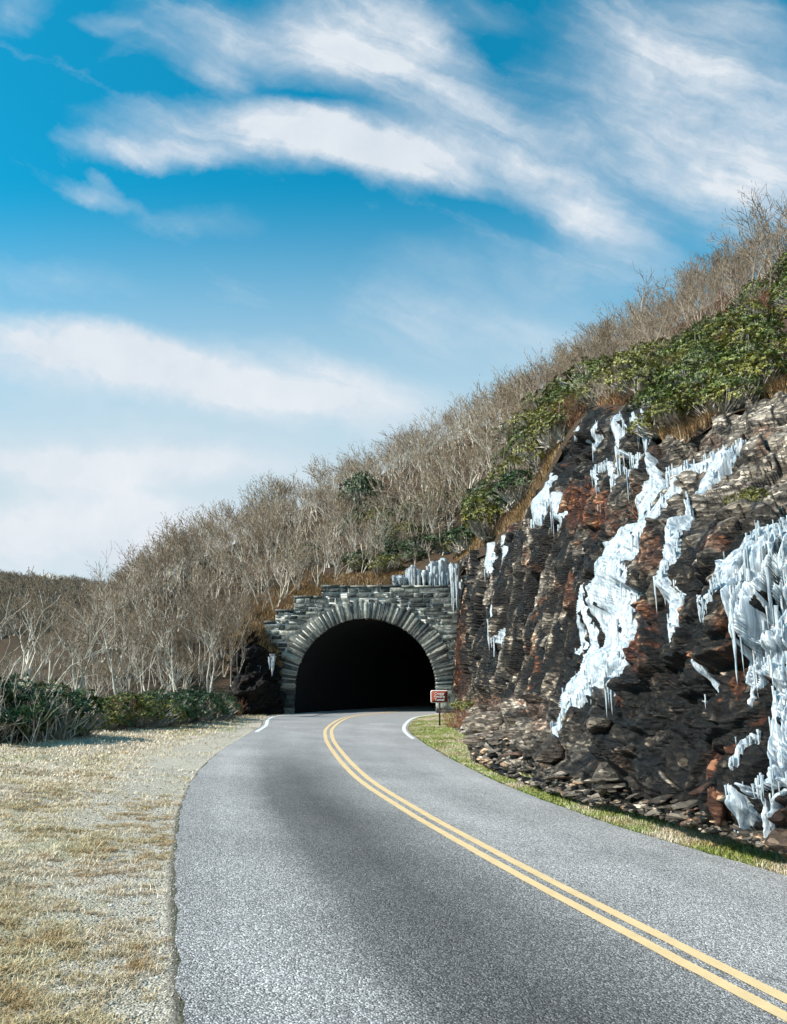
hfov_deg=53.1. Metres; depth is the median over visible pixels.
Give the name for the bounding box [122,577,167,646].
bare tree
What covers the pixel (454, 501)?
rhododendron
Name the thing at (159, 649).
bare tree
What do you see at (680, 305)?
bare tree
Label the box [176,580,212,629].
bare tree
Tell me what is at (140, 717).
rhododendron
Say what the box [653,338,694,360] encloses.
rhododendron
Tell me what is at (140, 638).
bare tree
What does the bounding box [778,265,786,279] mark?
rhododendron
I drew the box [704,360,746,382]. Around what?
rhododendron
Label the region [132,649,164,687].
bare tree
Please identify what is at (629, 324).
bare tree
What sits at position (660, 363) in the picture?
rhododendron
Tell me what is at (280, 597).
bare tree
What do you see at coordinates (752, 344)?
rhododendron
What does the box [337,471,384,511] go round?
rhododendron
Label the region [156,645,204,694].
bare tree
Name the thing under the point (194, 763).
ground
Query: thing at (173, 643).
bare tree
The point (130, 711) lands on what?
rhododendron
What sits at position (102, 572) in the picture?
bare tree
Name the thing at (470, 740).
boulder
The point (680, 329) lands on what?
rhododendron
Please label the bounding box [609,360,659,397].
rhododendron
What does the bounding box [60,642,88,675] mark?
bare tree
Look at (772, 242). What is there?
bare tree
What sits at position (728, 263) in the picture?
bare tree
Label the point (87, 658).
bare tree
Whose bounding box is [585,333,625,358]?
bare tree
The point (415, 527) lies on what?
rhododendron
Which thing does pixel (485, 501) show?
rhododendron
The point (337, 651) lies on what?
tunnel portal
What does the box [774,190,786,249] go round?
bare tree
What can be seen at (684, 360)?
rhododendron
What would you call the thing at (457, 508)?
rhododendron
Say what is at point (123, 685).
bare tree
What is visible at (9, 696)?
rhododendron
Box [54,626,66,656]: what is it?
bare tree
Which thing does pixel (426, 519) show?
bare tree
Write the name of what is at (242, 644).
bare tree
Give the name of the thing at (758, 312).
twiggy shrub
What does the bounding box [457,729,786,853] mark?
rock rubble
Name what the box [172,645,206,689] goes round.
bare tree
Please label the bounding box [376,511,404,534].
rhododendron
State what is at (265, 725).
edge line
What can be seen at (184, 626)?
bare tree
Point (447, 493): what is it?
rhododendron
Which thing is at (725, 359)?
rhododendron
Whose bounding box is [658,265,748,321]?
bare tree
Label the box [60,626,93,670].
bare tree
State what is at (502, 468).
rhododendron
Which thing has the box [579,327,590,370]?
bare tree
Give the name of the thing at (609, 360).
rhododendron
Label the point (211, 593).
bare tree
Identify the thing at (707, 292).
bare tree
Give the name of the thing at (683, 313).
bare tree
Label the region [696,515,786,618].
ice sheet
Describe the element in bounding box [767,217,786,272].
bare tree
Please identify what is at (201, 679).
bare tree
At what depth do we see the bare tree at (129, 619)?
40.28 m
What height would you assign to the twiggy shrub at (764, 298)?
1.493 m
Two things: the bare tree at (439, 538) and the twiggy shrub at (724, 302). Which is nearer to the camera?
the twiggy shrub at (724, 302)
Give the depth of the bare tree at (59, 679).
27.22 m
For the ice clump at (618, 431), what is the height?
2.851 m
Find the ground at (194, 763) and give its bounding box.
[0,713,783,1023]
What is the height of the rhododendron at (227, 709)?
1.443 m
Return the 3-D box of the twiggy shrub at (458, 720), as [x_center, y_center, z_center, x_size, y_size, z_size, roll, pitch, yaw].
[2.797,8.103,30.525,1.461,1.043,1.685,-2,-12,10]
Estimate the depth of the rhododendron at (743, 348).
23.50 m
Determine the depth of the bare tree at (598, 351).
42.30 m
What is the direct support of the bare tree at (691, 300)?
on the hillside
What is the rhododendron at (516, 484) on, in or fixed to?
on the hillside
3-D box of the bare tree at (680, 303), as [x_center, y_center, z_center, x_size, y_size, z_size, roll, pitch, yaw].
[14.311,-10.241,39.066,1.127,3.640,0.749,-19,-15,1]
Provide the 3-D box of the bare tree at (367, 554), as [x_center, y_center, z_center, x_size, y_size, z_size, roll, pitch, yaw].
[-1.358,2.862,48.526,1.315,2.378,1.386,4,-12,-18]
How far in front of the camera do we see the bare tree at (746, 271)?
39.67 m
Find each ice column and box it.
[487,535,507,656]
[653,491,694,642]
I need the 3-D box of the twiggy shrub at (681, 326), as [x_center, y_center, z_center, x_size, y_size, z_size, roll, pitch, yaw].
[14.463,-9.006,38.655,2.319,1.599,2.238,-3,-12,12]
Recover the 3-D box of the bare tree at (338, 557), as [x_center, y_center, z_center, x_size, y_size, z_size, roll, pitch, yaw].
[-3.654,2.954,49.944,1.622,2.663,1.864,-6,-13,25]
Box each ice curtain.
[392,558,454,587]
[450,563,459,614]
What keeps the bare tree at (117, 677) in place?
on the hillside
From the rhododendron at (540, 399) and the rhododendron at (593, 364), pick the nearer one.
the rhododendron at (593, 364)
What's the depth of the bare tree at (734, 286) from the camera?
39.64 m
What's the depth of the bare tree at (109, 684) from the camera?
35.32 m
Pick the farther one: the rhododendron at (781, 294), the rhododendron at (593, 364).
the rhododendron at (593, 364)
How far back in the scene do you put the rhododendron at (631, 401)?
24.93 m
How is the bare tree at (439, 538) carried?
on the hillside
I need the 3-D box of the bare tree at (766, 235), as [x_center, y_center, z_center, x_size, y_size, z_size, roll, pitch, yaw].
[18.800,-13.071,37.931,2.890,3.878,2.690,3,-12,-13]
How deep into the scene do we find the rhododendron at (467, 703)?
34.93 m
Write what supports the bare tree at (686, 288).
on the hillside
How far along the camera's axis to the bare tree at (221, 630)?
45.11 m
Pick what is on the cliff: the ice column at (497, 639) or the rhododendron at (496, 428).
the ice column at (497, 639)
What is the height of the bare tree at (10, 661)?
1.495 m
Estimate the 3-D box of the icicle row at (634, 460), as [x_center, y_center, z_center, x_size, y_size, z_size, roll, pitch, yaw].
[7.000,-1.076,22.757,0.883,2.455,3.433,-2,-12,10]
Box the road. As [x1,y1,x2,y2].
[174,705,786,1023]
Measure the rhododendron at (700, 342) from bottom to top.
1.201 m
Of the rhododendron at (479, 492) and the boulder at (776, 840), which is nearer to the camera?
the boulder at (776, 840)
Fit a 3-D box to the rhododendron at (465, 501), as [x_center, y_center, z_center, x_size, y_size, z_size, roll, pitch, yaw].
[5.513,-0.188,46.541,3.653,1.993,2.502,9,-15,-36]
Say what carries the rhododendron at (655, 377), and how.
on the hillside
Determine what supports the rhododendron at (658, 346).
on the hillside
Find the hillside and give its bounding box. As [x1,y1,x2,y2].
[0,276,786,715]
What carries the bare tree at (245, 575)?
on the hillside
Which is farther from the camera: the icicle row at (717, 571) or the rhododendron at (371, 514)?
the rhododendron at (371, 514)
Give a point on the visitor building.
(63, 575)
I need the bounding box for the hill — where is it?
[0,588,94,675]
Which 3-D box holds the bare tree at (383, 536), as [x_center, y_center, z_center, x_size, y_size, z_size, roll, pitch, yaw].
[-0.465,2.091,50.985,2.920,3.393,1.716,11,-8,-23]
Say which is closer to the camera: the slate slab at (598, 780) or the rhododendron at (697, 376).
the slate slab at (598, 780)
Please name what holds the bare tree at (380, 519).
on the hillside
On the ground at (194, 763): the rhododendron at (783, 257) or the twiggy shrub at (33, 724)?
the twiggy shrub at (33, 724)
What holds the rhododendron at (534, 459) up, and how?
on the hillside
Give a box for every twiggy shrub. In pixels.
[0,664,33,729]
[0,673,42,744]
[2,684,71,744]
[45,690,83,740]
[106,697,141,730]
[439,706,465,727]
[447,709,475,726]
[548,390,593,429]
[585,371,617,398]
[591,368,621,401]
[592,384,636,410]
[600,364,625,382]
[612,489,644,519]
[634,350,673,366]
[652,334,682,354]
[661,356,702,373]
[667,315,697,335]
[703,284,742,316]
[733,284,762,310]
[736,304,768,320]
[743,341,786,377]
[745,284,778,310]
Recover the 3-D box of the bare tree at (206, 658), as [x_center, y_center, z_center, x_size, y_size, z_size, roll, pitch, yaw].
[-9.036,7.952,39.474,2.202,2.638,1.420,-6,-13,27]
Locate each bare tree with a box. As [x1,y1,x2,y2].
[0,566,79,688]
[0,567,72,682]
[2,653,16,673]
[11,647,27,673]
[16,587,136,690]
[34,575,132,692]
[39,661,65,684]
[42,634,57,663]
[49,646,75,691]
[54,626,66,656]
[54,660,98,689]
[58,571,134,694]
[59,653,77,683]
[60,618,76,649]
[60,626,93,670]
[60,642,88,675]
[63,611,100,649]
[67,636,105,688]
[72,620,110,673]
[75,647,120,697]
[82,677,97,697]
[84,669,98,694]
[86,604,133,661]
[87,655,125,696]
[88,664,107,696]
[91,586,130,640]
[92,544,111,602]
[96,616,111,666]
[96,616,166,694]
[100,611,121,652]
[101,646,136,692]
[102,611,180,693]
[108,592,138,670]
[108,596,135,649]
[113,568,145,639]
[114,654,144,695]
[116,609,166,681]
[116,617,151,681]
[119,606,141,638]
[120,585,151,632]
[121,594,166,656]
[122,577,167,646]
[125,597,194,691]
[132,605,163,645]
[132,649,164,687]
[133,607,156,693]
[135,631,165,682]
[137,642,189,691]
[140,622,178,678]
[142,582,201,656]
[144,570,179,633]
[148,629,183,671]
[151,590,178,621]
[155,605,185,647]
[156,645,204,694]
[161,599,194,641]
[164,623,184,666]
[165,599,238,673]
[167,646,195,688]
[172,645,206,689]
[176,579,211,642]
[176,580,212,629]
[177,581,250,659]
[178,593,192,654]
[179,598,236,694]
[179,629,193,662]
[182,602,202,648]
[191,566,229,627]
[192,637,223,680]
[193,588,221,641]
[196,646,236,691]
[205,614,228,654]
[213,606,254,685]
[216,626,230,676]
[220,596,271,641]
[222,585,260,624]
[222,602,252,634]
[223,555,260,603]
[230,588,272,625]
[234,559,269,614]
[235,589,260,612]
[236,599,265,621]
[248,536,305,608]
[258,577,278,610]
[274,534,297,584]
[278,535,312,589]
[281,543,315,598]
[295,547,338,583]
[301,528,323,584]
[310,517,328,573]
[314,548,335,573]
[322,535,362,580]
[328,541,345,570]
[337,528,368,574]
[346,511,387,560]
[360,510,398,559]
[361,541,380,574]
[364,504,395,552]
[366,549,380,577]
[370,521,406,555]
[376,484,434,542]
[394,522,419,557]
[409,490,453,548]
[414,497,460,554]
[425,494,451,528]
[467,440,500,487]
[482,430,506,464]
[511,416,532,439]
[514,392,543,414]
[576,312,619,355]
[576,336,619,364]
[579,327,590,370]
[580,318,629,357]
[580,327,617,370]
[581,314,610,355]
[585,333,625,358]
[588,335,628,357]
[608,301,655,348]
[613,289,679,344]
[617,321,670,348]
[621,330,640,350]
[626,307,674,341]
[627,333,653,351]
[630,261,677,341]
[634,320,655,340]
[640,304,657,337]
[641,286,696,335]
[642,312,677,338]
[647,316,679,338]
[651,280,676,319]
[651,296,678,337]
[655,318,674,338]
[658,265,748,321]
[661,299,685,334]
[662,290,693,327]
[666,271,711,327]
[667,275,691,326]
[667,295,701,325]
[671,267,720,309]
[672,271,695,326]
[674,262,726,320]
[676,240,730,300]
[679,250,710,314]
[685,263,711,319]
[686,263,713,308]
[693,245,728,299]
[693,268,719,308]
[698,280,728,316]
[702,181,786,289]
[704,248,758,313]
[706,249,736,299]
[707,248,763,298]
[709,265,767,310]
[713,248,737,293]
[716,224,771,286]
[716,235,758,279]
[724,246,750,292]
[732,258,766,283]
[733,219,778,272]
[733,223,779,277]
[737,257,752,282]
[745,212,786,266]
[746,218,785,267]
[746,225,770,277]
[747,183,776,267]
[747,219,779,258]
[752,230,784,261]
[753,232,786,263]
[753,242,786,285]
[758,249,783,281]
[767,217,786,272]
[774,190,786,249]
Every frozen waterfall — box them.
[550,438,742,737]
[720,525,786,797]
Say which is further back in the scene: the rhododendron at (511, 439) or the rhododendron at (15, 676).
the rhododendron at (511, 439)
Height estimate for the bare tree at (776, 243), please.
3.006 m
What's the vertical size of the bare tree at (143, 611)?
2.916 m
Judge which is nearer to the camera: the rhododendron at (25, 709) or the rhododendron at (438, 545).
the rhododendron at (25, 709)
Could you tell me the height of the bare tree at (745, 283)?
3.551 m
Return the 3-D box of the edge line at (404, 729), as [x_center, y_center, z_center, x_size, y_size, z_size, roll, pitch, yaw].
[2.250,9.953,37.931,2.597,0.127,23.740,-3,-12,13]
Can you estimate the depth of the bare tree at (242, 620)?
42.19 m
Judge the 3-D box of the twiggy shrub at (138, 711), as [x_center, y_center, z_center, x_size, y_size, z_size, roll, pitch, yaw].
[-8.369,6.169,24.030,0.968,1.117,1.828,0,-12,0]
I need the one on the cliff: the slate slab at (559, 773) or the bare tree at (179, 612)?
the slate slab at (559, 773)
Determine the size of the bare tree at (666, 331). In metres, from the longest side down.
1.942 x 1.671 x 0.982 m
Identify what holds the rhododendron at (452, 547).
on the hillside
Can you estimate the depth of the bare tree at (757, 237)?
44.16 m
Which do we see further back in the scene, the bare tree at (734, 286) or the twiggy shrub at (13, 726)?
the bare tree at (734, 286)
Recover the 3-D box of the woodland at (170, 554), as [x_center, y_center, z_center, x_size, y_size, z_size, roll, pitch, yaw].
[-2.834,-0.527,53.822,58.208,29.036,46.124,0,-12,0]
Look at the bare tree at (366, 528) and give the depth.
49.82 m
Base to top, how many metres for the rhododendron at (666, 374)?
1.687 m
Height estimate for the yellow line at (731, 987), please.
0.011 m
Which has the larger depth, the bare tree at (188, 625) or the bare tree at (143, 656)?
the bare tree at (188, 625)
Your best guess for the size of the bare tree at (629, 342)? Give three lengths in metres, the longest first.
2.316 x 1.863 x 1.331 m
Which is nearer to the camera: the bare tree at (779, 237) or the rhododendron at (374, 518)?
the bare tree at (779, 237)
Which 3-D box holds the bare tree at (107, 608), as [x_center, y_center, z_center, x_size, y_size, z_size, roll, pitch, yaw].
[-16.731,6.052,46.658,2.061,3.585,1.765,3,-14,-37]
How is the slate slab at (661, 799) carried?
on the rock rubble
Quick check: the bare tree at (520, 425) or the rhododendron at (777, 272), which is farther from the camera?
the bare tree at (520, 425)
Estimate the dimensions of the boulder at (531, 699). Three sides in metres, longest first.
1.486 x 0.865 x 0.671 m
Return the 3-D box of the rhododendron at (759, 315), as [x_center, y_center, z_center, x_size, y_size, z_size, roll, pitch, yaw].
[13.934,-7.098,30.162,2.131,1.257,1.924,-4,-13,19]
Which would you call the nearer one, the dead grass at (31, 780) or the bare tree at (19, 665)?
the dead grass at (31, 780)
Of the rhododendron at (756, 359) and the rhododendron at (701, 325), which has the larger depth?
the rhododendron at (701, 325)
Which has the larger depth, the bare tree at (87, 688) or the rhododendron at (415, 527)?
the rhododendron at (415, 527)
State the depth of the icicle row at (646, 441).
22.94 m
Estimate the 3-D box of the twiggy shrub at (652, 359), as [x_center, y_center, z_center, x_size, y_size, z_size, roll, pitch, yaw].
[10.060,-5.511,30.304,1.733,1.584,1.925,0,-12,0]
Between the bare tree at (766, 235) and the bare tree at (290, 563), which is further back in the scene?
the bare tree at (290, 563)
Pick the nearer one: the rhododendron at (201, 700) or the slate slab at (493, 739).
the slate slab at (493, 739)
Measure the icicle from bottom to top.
1.050 m
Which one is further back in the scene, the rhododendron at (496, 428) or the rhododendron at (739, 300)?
the rhododendron at (496, 428)
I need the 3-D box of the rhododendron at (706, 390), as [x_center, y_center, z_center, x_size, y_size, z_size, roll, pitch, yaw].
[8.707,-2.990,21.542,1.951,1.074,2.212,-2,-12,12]
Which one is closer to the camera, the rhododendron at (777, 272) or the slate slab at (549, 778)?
the slate slab at (549, 778)
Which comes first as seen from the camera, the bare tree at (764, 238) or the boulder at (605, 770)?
the boulder at (605, 770)
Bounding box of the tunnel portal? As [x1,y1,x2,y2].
[259,585,457,713]
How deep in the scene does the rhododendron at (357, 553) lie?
49.83 m
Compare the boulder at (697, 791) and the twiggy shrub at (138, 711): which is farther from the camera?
the twiggy shrub at (138, 711)
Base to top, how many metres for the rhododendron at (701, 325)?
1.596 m
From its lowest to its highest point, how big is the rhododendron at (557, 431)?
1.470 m
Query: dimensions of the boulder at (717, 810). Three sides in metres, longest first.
0.471 x 0.254 x 0.198 m
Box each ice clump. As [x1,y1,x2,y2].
[457,579,461,617]
[484,542,496,580]
[530,471,567,531]
[574,420,603,458]
[610,411,626,473]
[696,595,702,621]
[728,729,760,770]
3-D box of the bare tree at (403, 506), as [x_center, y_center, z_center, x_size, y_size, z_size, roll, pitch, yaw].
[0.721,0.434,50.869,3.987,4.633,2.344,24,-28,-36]
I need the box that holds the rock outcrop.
[221,620,286,715]
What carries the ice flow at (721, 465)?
attached to the cliff
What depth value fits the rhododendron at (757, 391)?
20.48 m
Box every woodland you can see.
[0,200,786,671]
[0,570,125,642]
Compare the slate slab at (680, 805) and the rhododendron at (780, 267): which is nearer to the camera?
the slate slab at (680, 805)
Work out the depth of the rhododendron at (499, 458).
48.56 m
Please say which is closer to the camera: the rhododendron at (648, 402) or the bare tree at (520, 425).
the rhododendron at (648, 402)
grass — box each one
[0,713,287,782]
[0,762,192,1023]
[1,714,275,818]
[222,371,786,677]
[408,713,786,874]
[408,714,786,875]
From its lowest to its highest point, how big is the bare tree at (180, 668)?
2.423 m
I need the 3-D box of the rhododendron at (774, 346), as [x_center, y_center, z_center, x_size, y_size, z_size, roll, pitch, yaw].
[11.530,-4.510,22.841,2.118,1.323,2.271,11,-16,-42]
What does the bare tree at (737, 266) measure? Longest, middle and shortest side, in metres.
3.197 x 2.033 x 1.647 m
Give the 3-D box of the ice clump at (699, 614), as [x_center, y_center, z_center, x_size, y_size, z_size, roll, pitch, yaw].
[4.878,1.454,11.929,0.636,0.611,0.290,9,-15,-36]
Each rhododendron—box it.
[0,673,42,696]
[0,673,57,742]
[0,678,54,742]
[2,682,103,739]
[16,679,68,702]
[55,695,115,737]
[91,702,132,730]
[93,698,135,729]
[102,692,158,699]
[103,691,167,728]
[125,693,187,727]
[131,694,198,726]
[135,687,168,699]
[146,690,198,724]
[159,685,215,699]
[163,689,224,722]
[199,690,243,720]
[208,688,238,719]
[287,543,334,565]
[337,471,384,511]
[340,503,378,532]
[340,546,382,567]
[346,556,371,571]
[357,503,390,527]
[365,554,402,573]
[368,506,393,532]
[370,532,414,553]
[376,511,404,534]
[379,523,408,546]
[379,542,427,563]
[390,521,430,540]
[392,499,423,522]
[393,536,425,549]
[395,533,442,554]
[401,520,429,533]
[409,493,456,521]
[418,487,448,499]
[425,533,453,554]
[428,529,462,548]
[440,537,465,554]
[445,524,475,550]
[448,487,469,512]
[449,699,474,715]
[450,493,469,506]
[459,496,503,541]
[460,492,492,524]
[462,478,492,502]
[465,486,488,502]
[470,486,499,517]
[480,485,501,506]
[483,455,527,483]
[487,469,537,507]
[489,418,524,446]
[490,447,516,464]
[491,481,525,512]
[502,420,534,459]
[509,404,544,432]
[512,439,562,474]
[521,386,554,412]
[525,414,551,451]
[528,417,567,450]
[532,390,578,420]
[544,380,567,395]
[544,387,572,407]
[546,407,575,444]
[553,354,610,390]
[560,393,593,413]
[565,373,592,394]
[572,379,609,408]
[584,370,616,388]
[595,350,644,375]
[603,361,625,379]
[604,361,662,399]
[607,350,660,381]
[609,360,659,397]
[625,379,682,412]
[625,401,690,439]
[627,336,673,361]
[629,352,666,366]
[632,387,680,411]
[636,339,667,352]
[642,390,700,431]
[643,371,660,388]
[645,397,690,427]
[649,358,671,374]
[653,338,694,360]
[655,358,699,386]
[663,351,679,363]
[663,353,701,369]
[663,376,688,396]
[667,332,698,346]
[671,326,721,354]
[671,327,691,339]
[672,347,704,362]
[672,382,719,417]
[674,362,723,390]
[678,335,720,350]
[679,342,730,375]
[680,337,703,347]
[681,377,727,418]
[685,313,724,333]
[685,381,755,415]
[686,339,729,361]
[687,356,740,382]
[693,311,731,328]
[693,320,724,334]
[693,335,720,347]
[700,322,729,333]
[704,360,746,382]
[705,314,753,338]
[705,330,768,357]
[705,350,786,387]
[705,352,740,370]
[709,339,766,370]
[709,371,768,407]
[714,348,767,368]
[717,288,773,316]
[719,340,781,355]
[720,320,782,346]
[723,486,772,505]
[724,298,780,327]
[727,315,785,334]
[728,309,784,327]
[728,353,786,380]
[729,299,770,313]
[730,324,786,349]
[737,277,778,300]
[747,303,786,321]
[751,344,786,376]
[755,337,786,357]
[765,258,786,282]
[766,259,786,279]
[767,287,786,311]
[768,271,786,300]
[772,283,786,303]
[778,252,786,265]
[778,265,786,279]
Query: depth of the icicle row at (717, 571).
11.55 m
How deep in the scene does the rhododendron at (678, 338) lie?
32.98 m
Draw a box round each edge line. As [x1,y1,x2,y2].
[255,706,404,731]
[402,713,438,738]
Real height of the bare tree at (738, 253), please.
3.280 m
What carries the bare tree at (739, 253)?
on the hillside
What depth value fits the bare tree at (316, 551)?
48.65 m
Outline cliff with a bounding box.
[453,391,786,830]
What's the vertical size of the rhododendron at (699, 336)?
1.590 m
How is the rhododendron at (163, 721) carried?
on the ground at (194, 763)
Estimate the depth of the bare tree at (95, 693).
35.02 m
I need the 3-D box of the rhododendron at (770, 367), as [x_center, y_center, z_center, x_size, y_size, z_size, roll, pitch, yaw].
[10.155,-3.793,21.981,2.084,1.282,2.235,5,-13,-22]
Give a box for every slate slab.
[485,736,504,741]
[488,743,498,746]
[504,752,521,755]
[541,776,558,780]
[551,776,573,779]
[554,770,564,775]
[581,778,621,782]
[594,783,626,788]
[625,792,639,798]
[629,799,647,806]
[644,809,657,815]
[647,794,673,803]
[653,804,672,809]
[666,811,688,819]
[671,800,697,808]
[679,819,692,826]
[682,802,697,810]
[686,805,697,811]
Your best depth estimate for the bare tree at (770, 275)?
36.74 m
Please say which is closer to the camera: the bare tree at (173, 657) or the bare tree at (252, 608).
the bare tree at (173, 657)
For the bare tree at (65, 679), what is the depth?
33.67 m
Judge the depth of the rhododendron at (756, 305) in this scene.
31.15 m
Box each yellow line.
[323,708,786,1021]
[330,708,786,1002]
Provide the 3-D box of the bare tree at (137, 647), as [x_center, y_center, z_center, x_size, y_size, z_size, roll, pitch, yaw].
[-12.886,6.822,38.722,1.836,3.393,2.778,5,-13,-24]
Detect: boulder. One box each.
[463,711,503,732]
[463,729,514,746]
[464,705,489,716]
[498,694,543,708]
[534,735,565,764]
[586,717,612,732]
[592,762,624,796]
[646,580,663,610]
[687,782,708,796]
[706,759,720,779]
[707,786,726,826]
[764,827,786,857]
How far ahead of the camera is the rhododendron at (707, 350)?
25.94 m
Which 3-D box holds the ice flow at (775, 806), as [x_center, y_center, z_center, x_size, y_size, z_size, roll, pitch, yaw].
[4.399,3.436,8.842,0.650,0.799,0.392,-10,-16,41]
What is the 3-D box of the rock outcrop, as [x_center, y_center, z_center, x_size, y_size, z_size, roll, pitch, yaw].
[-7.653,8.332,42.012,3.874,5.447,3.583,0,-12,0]
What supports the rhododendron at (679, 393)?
on the hillside
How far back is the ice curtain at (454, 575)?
43.81 m
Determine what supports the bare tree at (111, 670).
on the hillside
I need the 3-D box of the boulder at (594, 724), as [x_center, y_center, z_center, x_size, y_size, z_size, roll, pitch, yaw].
[3.963,4.101,15.148,0.500,0.309,0.626,-2,-12,9]
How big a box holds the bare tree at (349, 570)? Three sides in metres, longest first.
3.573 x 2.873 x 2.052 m
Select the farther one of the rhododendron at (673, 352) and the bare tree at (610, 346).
the bare tree at (610, 346)
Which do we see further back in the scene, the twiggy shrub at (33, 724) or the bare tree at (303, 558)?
the bare tree at (303, 558)
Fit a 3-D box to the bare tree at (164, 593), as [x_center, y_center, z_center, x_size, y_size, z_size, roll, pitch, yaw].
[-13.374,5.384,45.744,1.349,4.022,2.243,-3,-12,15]
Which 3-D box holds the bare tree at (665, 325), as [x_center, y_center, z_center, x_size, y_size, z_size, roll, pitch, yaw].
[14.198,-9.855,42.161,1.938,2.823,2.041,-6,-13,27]
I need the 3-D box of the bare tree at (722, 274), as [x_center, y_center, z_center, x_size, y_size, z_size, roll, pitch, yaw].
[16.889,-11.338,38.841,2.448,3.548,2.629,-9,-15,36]
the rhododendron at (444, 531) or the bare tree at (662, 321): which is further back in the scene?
the rhododendron at (444, 531)
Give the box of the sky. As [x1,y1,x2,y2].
[0,0,786,592]
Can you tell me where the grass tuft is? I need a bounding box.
[0,778,182,1023]
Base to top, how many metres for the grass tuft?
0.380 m
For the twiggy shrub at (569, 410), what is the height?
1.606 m
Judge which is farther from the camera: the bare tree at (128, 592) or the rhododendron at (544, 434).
the bare tree at (128, 592)
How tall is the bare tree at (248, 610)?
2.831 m
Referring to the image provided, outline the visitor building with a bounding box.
[40,574,65,585]
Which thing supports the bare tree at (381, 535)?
on the hillside
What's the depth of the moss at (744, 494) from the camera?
13.36 m
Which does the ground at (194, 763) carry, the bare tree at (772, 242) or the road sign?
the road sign
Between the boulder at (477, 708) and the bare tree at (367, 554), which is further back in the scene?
the bare tree at (367, 554)
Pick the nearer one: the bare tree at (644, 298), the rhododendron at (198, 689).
the rhododendron at (198, 689)
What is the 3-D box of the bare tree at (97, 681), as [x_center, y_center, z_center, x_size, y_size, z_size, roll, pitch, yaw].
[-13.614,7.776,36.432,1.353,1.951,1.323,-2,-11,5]
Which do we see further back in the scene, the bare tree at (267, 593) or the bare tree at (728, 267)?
the bare tree at (267, 593)
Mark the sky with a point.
(240, 240)
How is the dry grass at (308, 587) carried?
on the hillside
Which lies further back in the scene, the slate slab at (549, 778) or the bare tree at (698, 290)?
the bare tree at (698, 290)
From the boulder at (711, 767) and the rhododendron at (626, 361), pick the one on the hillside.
the rhododendron at (626, 361)
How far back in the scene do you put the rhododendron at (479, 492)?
48.02 m
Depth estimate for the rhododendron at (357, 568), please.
49.43 m
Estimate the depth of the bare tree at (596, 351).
40.78 m
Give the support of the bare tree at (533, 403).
on the hillside
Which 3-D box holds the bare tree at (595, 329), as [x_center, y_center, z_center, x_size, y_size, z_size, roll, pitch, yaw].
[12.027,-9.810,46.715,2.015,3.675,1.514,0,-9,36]
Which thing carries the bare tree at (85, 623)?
on the hillside
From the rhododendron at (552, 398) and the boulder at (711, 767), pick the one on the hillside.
the rhododendron at (552, 398)
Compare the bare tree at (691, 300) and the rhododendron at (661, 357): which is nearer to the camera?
the rhododendron at (661, 357)
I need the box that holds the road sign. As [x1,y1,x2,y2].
[431,690,447,725]
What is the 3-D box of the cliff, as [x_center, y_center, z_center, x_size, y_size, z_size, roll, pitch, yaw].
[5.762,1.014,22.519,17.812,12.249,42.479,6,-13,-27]
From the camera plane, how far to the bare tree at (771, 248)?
40.63 m
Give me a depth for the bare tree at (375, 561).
46.90 m
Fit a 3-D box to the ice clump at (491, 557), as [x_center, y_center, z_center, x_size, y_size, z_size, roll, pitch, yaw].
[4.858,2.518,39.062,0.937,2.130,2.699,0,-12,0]
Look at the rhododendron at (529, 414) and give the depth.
45.16 m
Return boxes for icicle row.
[260,654,275,674]
[590,458,619,512]
[614,446,642,500]
[629,409,656,451]
[709,559,723,589]
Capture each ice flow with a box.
[695,440,745,494]
[724,781,770,844]
[757,782,786,850]
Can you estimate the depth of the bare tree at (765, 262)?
38.74 m
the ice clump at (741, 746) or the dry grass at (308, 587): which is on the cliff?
the ice clump at (741, 746)
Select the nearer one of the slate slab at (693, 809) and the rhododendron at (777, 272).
the slate slab at (693, 809)
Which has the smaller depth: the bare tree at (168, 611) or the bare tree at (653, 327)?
the bare tree at (653, 327)
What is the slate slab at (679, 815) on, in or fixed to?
on the rock rubble
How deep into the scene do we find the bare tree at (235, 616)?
44.78 m
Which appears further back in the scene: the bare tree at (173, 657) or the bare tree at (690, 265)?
the bare tree at (690, 265)
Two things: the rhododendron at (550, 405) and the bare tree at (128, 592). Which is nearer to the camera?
the rhododendron at (550, 405)
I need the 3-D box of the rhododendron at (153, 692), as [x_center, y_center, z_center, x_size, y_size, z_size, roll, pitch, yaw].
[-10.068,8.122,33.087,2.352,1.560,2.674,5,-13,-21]
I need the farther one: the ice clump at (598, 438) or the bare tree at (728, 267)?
the bare tree at (728, 267)
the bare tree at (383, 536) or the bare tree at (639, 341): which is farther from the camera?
the bare tree at (383, 536)
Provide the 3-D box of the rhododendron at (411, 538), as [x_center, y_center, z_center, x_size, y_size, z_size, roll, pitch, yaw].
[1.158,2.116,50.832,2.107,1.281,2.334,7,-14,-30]
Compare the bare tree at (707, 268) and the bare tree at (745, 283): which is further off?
the bare tree at (707, 268)
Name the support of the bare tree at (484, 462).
on the hillside

